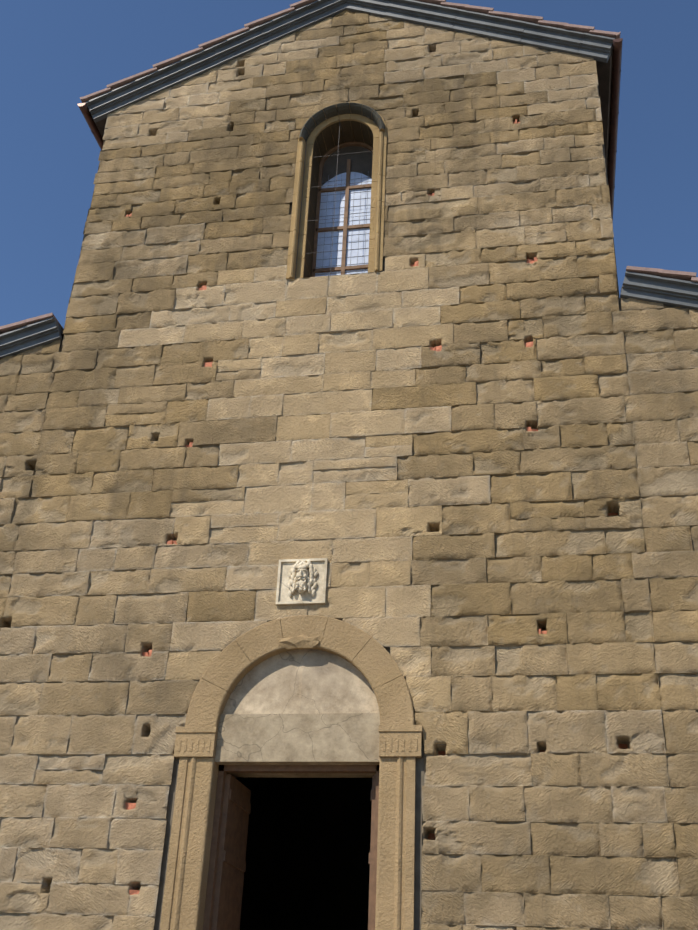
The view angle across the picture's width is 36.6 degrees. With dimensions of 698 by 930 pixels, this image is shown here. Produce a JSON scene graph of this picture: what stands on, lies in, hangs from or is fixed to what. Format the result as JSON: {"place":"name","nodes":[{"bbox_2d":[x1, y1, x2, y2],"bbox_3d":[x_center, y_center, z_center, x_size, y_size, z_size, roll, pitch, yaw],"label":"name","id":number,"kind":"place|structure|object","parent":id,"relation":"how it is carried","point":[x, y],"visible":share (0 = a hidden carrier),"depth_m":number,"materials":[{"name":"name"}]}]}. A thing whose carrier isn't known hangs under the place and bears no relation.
{"place":"outdoors","nodes":[
{"label":"outdoors","id":0,"kind":"place"},
{"bbox_2d":[77,103,103,149],"bbox_3d":[-2.344,-0.122,29.502,0.166,0.083,25.840,-3,-29,10],"label":"rain gutter","id":1,"kind":"object","parent":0,"point":[86,113],"visible":0.02,"depth_m":18.72,"materials":[{"name":"brown metal"}]},
{"bbox_2d":[0,0,697,328],"label":"sky","id":2,"kind":"structure","parent":0,"point":[54,54],"materials":[{"name":"blue"}]},
{"bbox_2d":[607,38,622,222],"bbox_3d":[6.583,-0.603,27.913,0.166,0.083,25.840,-3,-29,10],"label":"rain gutter","id":3,"kind":"object","parent":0,"point":[615,88],"visible":0.23,"depth_m":18.11,"materials":[{"name":"brown metal"}]},
{"label":"piazza ground","id":4,"kind":"structure","parent":0,"visible":0},
{"bbox_2d":[8,622,371,929],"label":"church shell walls","id":5,"kind":"structure","parent":4,"relation":"on","point":[307,853],"depth_m":36.64,"materials":[{"name":"paint"}]},
{"bbox_2d":[91,115,106,137],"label":"roof soffit","id":6,"kind":"structure","parent":5,"relation":"on","point":[100,124],"depth_m":18.73,"materials":[{"name":"brown wood"}]},
{"bbox_2d":[60,326,248,779],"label":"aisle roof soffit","id":7,"kind":"structure","parent":5,"relation":"attached to","point":[62,335],"depth_m":16.39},
{"bbox_2d":[160,615,422,929],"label":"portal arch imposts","id":8,"kind":"object","parent":5,"relation":"on","point":[364,653],"visible":0.94,"depth_m":12.38,"materials":[{"name":"beige stone"}]},
{"bbox_2d":[203,765,378,929],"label":"door frame","id":9,"kind":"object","parent":8,"relation":"in","point":[225,881],"depth_m":12.53,"materials":[{"name":"brown wood"}]},
{"bbox_2d":[215,713,379,777],"bbox_3d":[-0.534,3.447,12.955,1.994,0.570,0.855,-3,-29,10],"label":"door lintel","id":10,"kind":"structure","parent":8,"relation":"on","point":[306,739],"depth_m":12.59,"materials":[{"name":"beige stone"}]},
{"bbox_2d":[223,649,378,713],"bbox_3d":[-0.573,2.653,12.963,2.009,0.870,0.030,-3,-29,10],"label":"lunette","id":11,"kind":"object","parent":10,"relation":"on","point":[307,681],"visible":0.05,"depth_m":12.94,"materials":[{"name":"beige paint"}]},
{"bbox_2d":[0,10,697,929],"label":"stone wall","id":12,"kind":"structure","parent":5,"relation":"attached to","point":[98,432],"depth_m":14.08,"materials":[{"name":"stone"}]},
{"bbox_2d":[0,317,61,358],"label":"roof cornice","id":13,"kind":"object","parent":12,"relation":"attached to","point":[30,336],"visible":1,"depth_m":16.18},
{"bbox_2d":[0,313,62,333],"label":"roof tiles","id":14,"kind":"object","parent":13,"relation":"on","point":[12,326],"visible":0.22,"depth_m":16.18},
{"bbox_2d":[84,0,345,122],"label":"roof cornice","id":15,"kind":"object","parent":12,"relation":"attached to","point":[102,107],"visible":0.92,"depth_m":18.52,"materials":[{"name":"grey stone"}]},
{"bbox_2d":[80,0,316,102],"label":"roof tiles","id":16,"kind":"object","parent":15,"relation":"on","point":[202,46],"visible":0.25,"depth_m":18.52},
{"bbox_2d":[275,558,327,604],"bbox_3d":[-0.609,1.463,13.438,0.640,0.610,0.193,-3,-29,10],"label":"relief plaque","id":17,"kind":"object","parent":12,"relation":"attached to","point":[301,581],"visible":1,"depth_m":13.44,"materials":[{"name":"stone"}]},
{"bbox_2d":[286,102,386,282],"bbox_3d":[-0.102,-4.142,16.873,1.470,3.810,0.840,-3,-29,10],"label":"window surround","id":18,"kind":"object","parent":12,"relation":"attached to","point":[324,136],"visible":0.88,"depth_m":16.97,"materials":[{"name":"beige stone"}]},
{"bbox_2d":[305,125,371,275],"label":"bars","id":19,"kind":"object","parent":18,"relation":"attached to","point":[334,205],"visible":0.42,"depth_m":16.57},
{"bbox_2d":[311,142,372,276],"bbox_3d":[-0.045,-3.998,17.150,1.000,3.325,0.085,-3,-29,10],"label":"window frame","id":20,"kind":"object","parent":18,"relation":"in","point":[345,227],"visible":0.6,"depth_m":17.17,"materials":[{"name":"brown wood"}]},
{"bbox_2d":[315,172,371,276],"bbox_3d":[-0.060,-3.713,16.989,1.000,2.670,0.001,-3,-29,10],"label":"window glazing","id":21,"kind":"structure","parent":20,"relation":"in","point":[358,209],"depth_m":17.08,"materials":[{"name":"clear glass"}]},
{"bbox_2d":[316,171,371,274],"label":"lead cames","id":22,"kind":"object","parent":21,"relation":"attached to","point":[333,201],"depth_m":17.10,"materials":[{"name":"grey metal"}]},
{"bbox_2d":[322,146,372,184],"bbox_3d":[-0.002,-4.871,17.637,1.000,1.325,0.001,-3,-29,10],"label":"head board window","id":23,"kind":"structure","parent":20,"relation":"attached to","point":[361,162],"depth_m":17.76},
{"bbox_2d":[125,119,627,894],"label":"putlog holes","id":24,"kind":"object","parent":12,"relation":"attached to","point":[149,653],"visible":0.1,"depth_m":13.49,"materials":[{"name":"red brick"}]},
{"bbox_2d":[340,0,614,62],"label":"roof cornice","id":25,"kind":"structure","parent":12,"relation":"attached to","point":[599,48],"depth_m":17.63,"materials":[{"name":"grey stone"}]},
{"bbox_2d":[415,0,620,38],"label":"roof tiles","id":26,"kind":"object","parent":25,"relation":"on","point":[541,21],"visible":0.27,"depth_m":17.41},
{"bbox_2d":[430,52,612,168],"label":"roof soffit","id":27,"kind":"structure","parent":12,"relation":"attached to","point":[604,72],"depth_m":17.69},
{"bbox_2d":[620,271,697,309],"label":"roof cornice","id":28,"kind":"structure","parent":12,"relation":"attached to","point":[669,292],"depth_m":14.52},
{"bbox_2d":[626,266,697,282],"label":"roof tiles","id":29,"kind":"object","parent":28,"relation":"on","point":[685,276],"visible":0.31,"depth_m":14.50,"materials":[{"name":"tile"}]},
{"bbox_2d":[4,26,697,929],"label":"facade mortar backing","id":30,"kind":"object","parent":5,"relation":"attached to","point":[418,846],"depth_m":12.23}
]}

